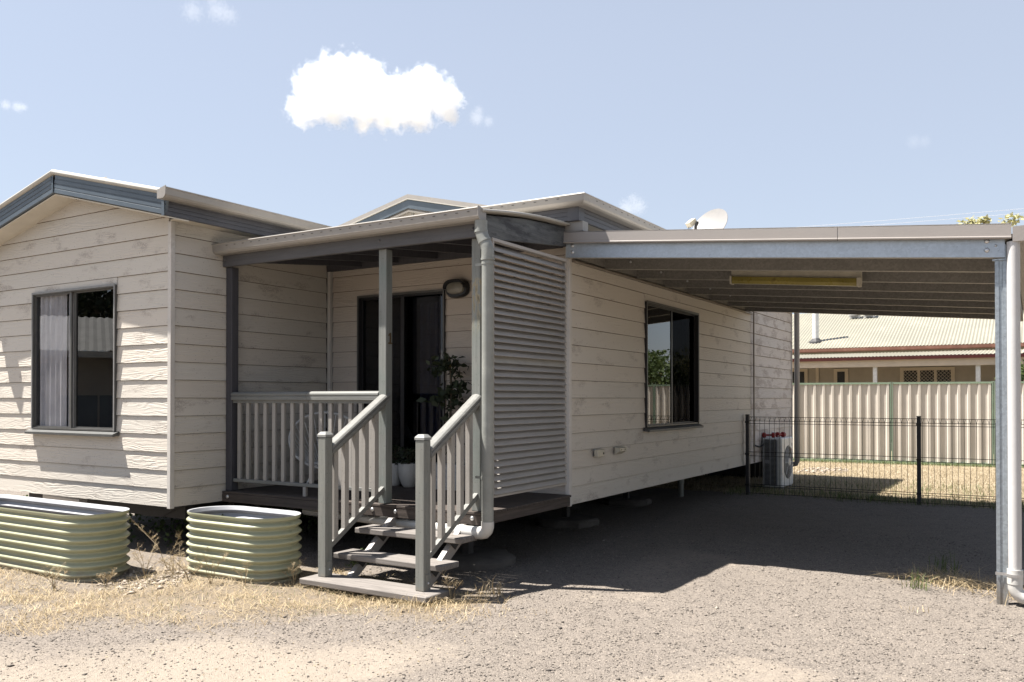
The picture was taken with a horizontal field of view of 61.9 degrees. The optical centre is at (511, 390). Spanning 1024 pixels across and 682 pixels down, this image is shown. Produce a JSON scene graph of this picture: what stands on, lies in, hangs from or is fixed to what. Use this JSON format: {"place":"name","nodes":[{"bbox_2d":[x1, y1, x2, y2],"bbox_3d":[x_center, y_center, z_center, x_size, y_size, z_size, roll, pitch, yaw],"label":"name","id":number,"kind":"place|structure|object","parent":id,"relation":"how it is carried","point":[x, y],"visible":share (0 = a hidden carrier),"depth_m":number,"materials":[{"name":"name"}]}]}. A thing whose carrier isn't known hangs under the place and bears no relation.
{"place":"outdoors","nodes":[
{"label":"outdoors","id":0,"kind":"place"},
{"bbox_2d":[0,451,1023,681],"bbox_3d":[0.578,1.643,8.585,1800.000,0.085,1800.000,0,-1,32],"label":"ground","id":1,"kind":"structure","parent":0,"point":[973,527],"depth_m":6.34,"materials":[{"name":"grey gravel"}]},
{"bbox_2d":[41,563,67,589],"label":"dry weed","id":2,"kind":"object","parent":1,"relation":"on","point":[54,583],"visible":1,"depth_m":6.99,"materials":[{"name":"plant"}]},
{"bbox_2d":[0,494,129,581],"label":"planter","id":3,"kind":"object","parent":1,"relation":"on","point":[83,542],"visible":0.98,"depth_m":7.52,"materials":[{"name":"green metal"}]},
{"bbox_2d":[96,569,116,585],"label":"dry weed","id":4,"kind":"object","parent":1,"relation":"on","point":[105,576],"visible":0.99,"depth_m":7.18,"materials":[{"name":"plant"}]},
{"bbox_2d":[95,566,190,594],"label":"pale stones","id":5,"kind":"object","parent":1,"relation":"on","point":[126,582],"visible":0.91,"depth_m":7.32,"materials":[{"name":"beige stone"}]},
{"bbox_2d":[131,537,168,576],"bbox_3d":[-3.177,1.479,7.462,0.263,0.358,0.381,0,-1,32],"label":"dry weed","id":6,"kind":"object","parent":1,"relation":"on","point":[147,559],"visible":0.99,"depth_m":7.46,"materials":[{"name":"plant"}]},
{"bbox_2d":[128,516,182,568],"bbox_3d":[-3.272,1.391,7.836,0.523,0.534,0.351,0,-1,-13],"label":"dry weed","id":7,"kind":"object","parent":1,"relation":"on","point":[154,540],"visible":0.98,"depth_m":7.80,"materials":[{"name":"plant"}]},
{"bbox_2d":[155,545,185,574],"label":"dry weed","id":8,"kind":"object","parent":1,"relation":"on","point":[172,570],"visible":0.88,"depth_m":7.61,"materials":[{"name":"plant"}]},
{"bbox_2d":[159,540,183,575],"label":"dry weed","id":9,"kind":"object","parent":1,"relation":"on","point":[180,561],"visible":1,"depth_m":7.55,"materials":[{"name":"plant"}]},
{"bbox_2d":[174,559,202,580],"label":"dry weed","id":10,"kind":"object","parent":1,"relation":"on","point":[196,569],"visible":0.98,"depth_m":7.34,"materials":[{"name":"plant"}]},
{"bbox_2d":[23,495,362,548],"bbox_3d":[-3.846,1.567,12.829,6.089,0.398,6.473,0,-1,32],"label":"groundcover","id":11,"kind":"object","parent":1,"relation":"on","point":[161,527],"visible":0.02,"depth_m":9.97,"materials":[{"name":"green plant"}]},
{"bbox_2d":[193,552,227,583],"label":"dry weed","id":12,"kind":"object","parent":1,"relation":"on","point":[226,554],"visible":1,"depth_m":7.20,"materials":[{"name":"plant"}]},
{"bbox_2d":[228,502,238,505],"bbox_3d":[-3.084,1.439,9.418,0.746,0.500,0.696,0,-1,32],"label":"footing","id":13,"kind":"object","parent":1,"relation":"on","point":[232,504],"depth_m":9.40,"materials":[{"name":"concrete"}]},
{"bbox_2d":[0,169,330,518],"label":"front cabin","id":14,"kind":"object","parent":13,"relation":"on","point":[112,342],"visible":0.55,"depth_m":9.12,"materials":[{"name":"paint"}]},
{"bbox_2d":[25,283,118,436],"bbox_3d":[-4.769,-0.308,9.288,1.635,1.592,0.156,0,-1,32],"label":"window","id":15,"kind":"structure","parent":14,"relation":"in","point":[93,312],"depth_m":9.31,"materials":[{"name":"black glass"}]},
{"bbox_2d":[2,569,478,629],"bbox_3d":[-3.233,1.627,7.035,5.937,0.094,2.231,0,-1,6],"label":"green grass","id":16,"kind":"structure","parent":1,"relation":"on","point":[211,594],"depth_m":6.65,"materials":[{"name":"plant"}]},
{"bbox_2d":[232,562,252,585],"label":"dry weed","id":17,"kind":"object","parent":1,"relation":"on","point":[244,571],"visible":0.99,"depth_m":7.14,"materials":[{"name":"plant"}]},
{"bbox_2d":[186,506,301,582],"bbox_3d":[-2.409,1.382,7.655,1.203,0.580,0.583,0,-1,32],"label":"planter","id":18,"kind":"object","parent":1,"relation":"on","point":[265,543],"visible":0.95,"depth_m":7.36,"materials":[{"name":"green metal"}]},
{"bbox_2d":[0,559,521,639],"bbox_3d":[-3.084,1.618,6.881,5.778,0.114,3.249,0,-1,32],"label":"dry grass","id":19,"kind":"structure","parent":1,"relation":"on","point":[60,603],"depth_m":6.59,"materials":[{"name":"plant"}]},
{"bbox_2d":[281,559,307,584],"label":"dry weed","id":20,"kind":"object","parent":1,"relation":"on","point":[293,566],"visible":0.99,"depth_m":7.25,"materials":[{"name":"plant"}]},
{"bbox_2d":[83,593,525,680],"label":"leaf litter","id":21,"kind":"object","parent":1,"relation":"on","point":[306,650],"visible":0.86,"depth_m":5.43,"materials":[{"name":"plant"}]},
{"bbox_2d":[346,548,368,566],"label":"dry weed","id":22,"kind":"object","parent":1,"relation":"on","point":[353,563],"visible":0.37,"depth_m":7.34,"materials":[{"name":"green plant"}]},
{"bbox_2d":[300,392,481,602],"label":"porch steps","id":23,"kind":"structure","parent":1,"relation":"on","point":[430,540],"depth_m":7.16,"materials":[{"name":"wood"}]},
{"bbox_2d":[373,591,473,615],"bbox_3d":[-0.684,1.581,6.381,0.686,0.158,0.758,0,-1,32],"label":"grass tuft","id":24,"kind":"object","parent":1,"relation":"on","point":[411,604],"visible":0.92,"depth_m":6.34,"materials":[{"name":"plant"}]},
{"bbox_2d":[439,570,463,600],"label":"dry weed","id":25,"kind":"object","parent":1,"relation":"on","point":[447,580],"visible":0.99,"depth_m":6.65,"materials":[{"name":"plant"}]},
{"bbox_2d":[432,524,515,571],"bbox_3d":[-0.431,1.418,8.135,0.909,0.513,0.897,0,-1,32],"label":"footing","id":26,"kind":"object","parent":1,"relation":"on","point":[468,556],"visible":0.56,"depth_m":7.94,"materials":[{"name":"concrete"}]},
{"bbox_2d":[406,595,546,623],"bbox_3d":[-0.295,1.607,6.371,0.926,0.084,0.836,0,-1,-24],"label":"grass tuft","id":27,"kind":"object","parent":1,"relation":"on","point":[470,609],"visible":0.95,"depth_m":6.28,"materials":[{"name":"plant"}]},
{"bbox_2d":[465,575,510,599],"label":"grass tuft","id":28,"kind":"object","parent":1,"relation":"on","point":[498,589],"visible":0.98,"depth_m":6.75,"materials":[{"name":"plant"}]},
{"bbox_2d":[327,192,792,506],"bbox_3d":[0.259,-0.453,14.272,7.108,4.420,9.883,0,-1,32],"label":"cabin","id":29,"kind":"object","parent":1,"relation":"on","point":[663,386],"visible":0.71,"depth_m":10.04,"materials":[{"name":"paint"}]},
{"bbox_2d":[211,205,570,525],"bbox_3d":[-1.274,-0.240,8.719,3.418,2.845,1.721,0,-1,32],"label":"porch","id":30,"kind":"object","parent":29,"relation":"attached to","point":[385,245],"visible":0.94,"depth_m":8.22,"materials":[{"name":"wood"}]},
{"bbox_2d":[288,411,347,482],"bbox_3d":[-2.031,0.648,9.355,0.486,0.824,0.770,-1,-1,44],"label":"string chair","id":31,"kind":"object","parent":30,"relation":"on","point":[307,456],"visible":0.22,"depth_m":9.33,"materials":[{"name":"white plastic"}]},
{"bbox_2d":[378,444,410,485],"bbox_3d":[-1.304,0.826,9.467,0.377,0.464,0.250,0,-1,-21],"label":"potted plant","id":32,"kind":"object","parent":30,"relation":"on","point":[396,481],"visible":0.52,"depth_m":9.40,"materials":[{"name":"green plant"}]},
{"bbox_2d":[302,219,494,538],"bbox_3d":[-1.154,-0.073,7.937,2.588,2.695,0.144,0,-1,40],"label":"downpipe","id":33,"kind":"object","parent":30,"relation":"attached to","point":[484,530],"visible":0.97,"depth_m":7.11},
{"bbox_2d":[394,447,415,486],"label":"potted plant","id":34,"kind":"object","parent":30,"relation":"on","point":[407,472],"visible":0.87,"depth_m":9.24,"materials":[{"name":"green plant"}]},
{"bbox_2d":[416,352,471,490],"bbox_3d":[-0.691,0.312,9.092,0.411,1.485,0.651,0,-1,-41],"label":"trough plant","id":35,"kind":"object","parent":30,"relation":"on","point":[450,392],"visible":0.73,"depth_m":9.04,"materials":[{"name":"green plant"}]},
{"bbox_2d":[491,237,566,497],"bbox_3d":[0.169,-0.187,7.939,0.078,2.247,1.374,0,-1,32],"label":"louvre screen","id":36,"kind":"object","parent":30,"relation":"attached to","point":[530,408],"visible":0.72,"depth_m":7.89,"materials":[{"name":"grey metal"}]},
{"bbox_2d":[357,289,445,482],"bbox_3d":[-1.280,-0.021,9.728,1.295,2.177,0.150,0,-1,32],"label":"sliding door","id":37,"kind":"structure","parent":29,"relation":"in","point":[418,317],"depth_m":9.69,"materials":[{"name":"black glass"}]},
{"bbox_2d":[443,279,469,297],"bbox_3d":[-0.611,-1.107,9.276,0.300,0.210,0.116,0,-1,32],"label":"wall light","id":38,"kind":"object","parent":29,"relation":"attached to","point":[457,288],"visible":1,"depth_m":9.24,"materials":[{"name":"black plastic"}]},
{"bbox_2d":[594,449,604,456],"bbox_3d":[0.933,0.671,9.099,0.052,0.080,0.170,0,-1,32],"label":"power outlet","id":39,"kind":"object","parent":29,"relation":"attached to","point":[599,452],"visible":1,"depth_m":9.06,"materials":[{"name":"white plastic"}]},
{"bbox_2d":[614,446,626,453],"bbox_3d":[1.219,0.675,9.551,0.064,0.080,0.200,0,-1,32],"label":"power outlet","id":40,"kind":"object","parent":29,"relation":"attached to","point":[620,450],"visible":1,"depth_m":9.51,"materials":[{"name":"white plastic"}]},
{"bbox_2d":[644,300,703,431],"bbox_3d":[2.091,-0.281,11.049,0.135,1.582,1.940,0,-1,32],"label":"window","id":41,"kind":"structure","parent":29,"relation":"in","point":[671,340],"depth_m":11.01,"materials":[{"name":"black glass"}]},
{"bbox_2d":[685,209,727,228],"bbox_3d":[3.307,-2.544,14.404,0.666,1.124,0.707,0,-1,21],"label":"satellite dish","id":42,"kind":"object","parent":29,"relation":"on","point":[715,219],"visible":0.51,"depth_m":14.53,"materials":[{"name":"paint"}]},
{"bbox_2d":[793,313,799,466],"bbox_3d":[5.463,-0.127,16.481,0.183,3.228,0.107,0,-1,32],"label":"downpipe","id":43,"kind":"object","parent":29,"relation":"attached to","point":[796,372],"visible":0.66,"depth_m":16.42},
{"bbox_2d":[535,507,598,528],"bbox_3d":[0.670,1.449,10.650,0.815,0.495,0.786,0,-1,32],"label":"footing","id":44,"kind":"object","parent":1,"relation":"on","point":[565,518],"visible":0.77,"depth_m":10.41,"materials":[{"name":"concrete"}]},
{"bbox_2d":[602,491,651,506],"bbox_3d":[1.704,1.472,12.702,0.728,0.502,0.657,0,-1,32],"label":"footing","id":45,"kind":"object","parent":1,"relation":"on","point":[626,499],"visible":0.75,"depth_m":12.51,"materials":[{"name":"concrete"}]},
{"bbox_2d":[563,221,1023,604],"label":"carport","id":46,"kind":"object","parent":1,"relation":"on","point":[949,271],"visible":0.85,"depth_m":8.01,"materials":[{"name":"metal"}]},
{"bbox_2d":[730,271,861,286],"bbox_3d":[2.938,-1.173,8.899,1.320,0.280,0.122,0,-1,32],"label":"batten light","id":47,"kind":"object","parent":46,"relation":"attached to","point":[820,278],"visible":0.94,"depth_m":8.85,"materials":[{"name":"yellow plastic"}]},
{"bbox_2d":[995,241,1023,603],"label":"downpipe","id":48,"kind":"object","parent":46,"relation":"attached to","point":[1014,574],"visible":1,"depth_m":6.45,"materials":[{"name":"metal"}]},
{"bbox_2d":[745,414,1023,508],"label":"fence","id":49,"kind":"object","parent":1,"relation":"on","point":[748,455],"visible":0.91,"depth_m":12.67,"materials":[{"name":"black metal"}]},
{"bbox_2d":[793,381,1023,465],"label":"steel fence","id":50,"kind":"object","parent":1,"relation":"on","point":[942,402],"visible":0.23,"depth_m":20.57,"materials":[{"name":"beige metal"}]},
{"bbox_2d":[901,570,931,590],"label":"grass tuft","id":51,"kind":"object","parent":1,"relation":"on","point":[915,583],"visible":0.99,"depth_m":7.01,"materials":[{"name":"green plant"}]},
{"bbox_2d":[868,558,996,595],"bbox_3d":[3.729,1.575,7.279,1.381,0.158,1.616,0,-1,32],"label":"grass tuft","id":52,"kind":"object","parent":1,"relation":"on","point":[950,577],"visible":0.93,"depth_m":7.22,"materials":[{"name":"plant"}]},
{"bbox_2d":[924,548,960,574],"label":"grass tuft","id":53,"kind":"object","parent":1,"relation":"on","point":[943,565],"visible":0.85,"depth_m":7.66,"materials":[{"name":"plant"}]},
{"bbox_2d":[956,212,1023,226],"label":"gum tree","id":54,"kind":"object","parent":1,"relation":"on","point":[985,219],"visible":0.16,"depth_m":35.97,"materials":[{"name":"yellow plant"}]},
{"bbox_2d":[966,576,1023,603],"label":"grass tuft","id":55,"kind":"object","parent":1,"relation":"on","point":[992,591],"visible":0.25,"depth_m":6.82,"materials":[{"name":"plant"}]},
{"bbox_2d":[993,359,1023,398],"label":"bush","id":56,"kind":"object","parent":1,"relation":"on","point":[1022,371],"visible":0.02,"depth_m":21.66,"materials":[{"name":"green plant"}]},
{"bbox_3d":[4.725,1.711,14.751,0.640,0.062,1.050,0,-1,32],"label":"concrete slab","id":57,"kind":"object","parent":1,"relation":"on","visible":0},
{"bbox_2d":[755,436,792,488],"bbox_3d":[4.499,1.246,14.600,0.367,0.862,1.252,0,-1,32],"label":"air conditioner","id":58,"kind":"object","parent":57,"relation":"on","point":[787,441],"visible":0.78,"depth_m":14.50,"materials":[{"name":"white metal"}]},
{"bbox_2d":[762,432,773,437],"bbox_3d":[4.395,0.769,14.606,0.214,0.090,0.090,0,-1,12],"label":"dumbbell","id":59,"kind":"object","parent":58,"relation":"on","point":[772,434],"visible":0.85,"depth_m":14.59,"materials":[{"name":"red plastic"}]},
{"bbox_2d":[775,432,785,436],"bbox_3d":[4.654,0.771,14.798,0.214,0.090,0.090,0,-1,-37],"label":"dumbbell","id":60,"kind":"object","parent":58,"relation":"on","point":[782,434],"visible":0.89,"depth_m":14.79,"materials":[{"name":"red plastic"}]},
{"bbox_2d":[0,0,1023,313],"label":"sky","id":61,"kind":"structure","parent":0,"point":[668,114],"materials":[{"name":"blue"}]},
{"bbox_2d":[796,467,847,473],"bbox_3d":[6.728,1.735,18.469,1.078,0.089,1.867,0,-1,32],"label":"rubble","id":62,"kind":"object","parent":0,"point":[826,469],"visible":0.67,"depth_m":18.38,"materials":[{"name":"stone"}]},
{"bbox_2d":[653,457,1023,512],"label":"dry grass","id":63,"kind":"structure","parent":0,"point":[871,498],"depth_m":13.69,"materials":[{"name":"beige plant"}]},
{"bbox_2d":[792,311,1023,450],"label":"neighbour house","id":64,"kind":"structure","parent":0,"point":[839,348],"depth_m":27.60,"materials":[{"name":"beige metal"}]},
{"bbox_2d":[792,369,807,382],"bbox_3d":[9.753,-0.147,29.124,0.660,1.160,0.029,0,-1,32],"label":"window","id":65,"kind":"structure","parent":64,"relation":"in","point":[803,372],"depth_m":29.03,"materials":[{"name":"beige plastic"}]},
{"bbox_2d":[834,369,847,382],"bbox_3d":[10.945,-0.144,28.390,0.460,1.140,0.029,0,-1,32],"label":"window","id":66,"kind":"structure","parent":64,"relation":"in","point":[840,375],"depth_m":28.39,"materials":[{"name":"beige wood"}]},
{"bbox_2d":[900,367,954,381],"bbox_3d":[13.147,0.393,27.030,1.570,2.240,0.029,0,-1,32],"label":"window","id":67,"kind":"structure","parent":64,"relation":"in","point":[907,374],"depth_m":27.03,"materials":[{"name":"beige plastic"}]},
{"bbox_2d":[805,209,1017,226],"bbox_3d":[12.042,-7.752,36.850,70.000,2.348,0.007,0,-1,32],"label":"power line","id":68,"kind":"object","parent":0,"point":[930,220],"visible":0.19,"depth_m":33.99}
]}

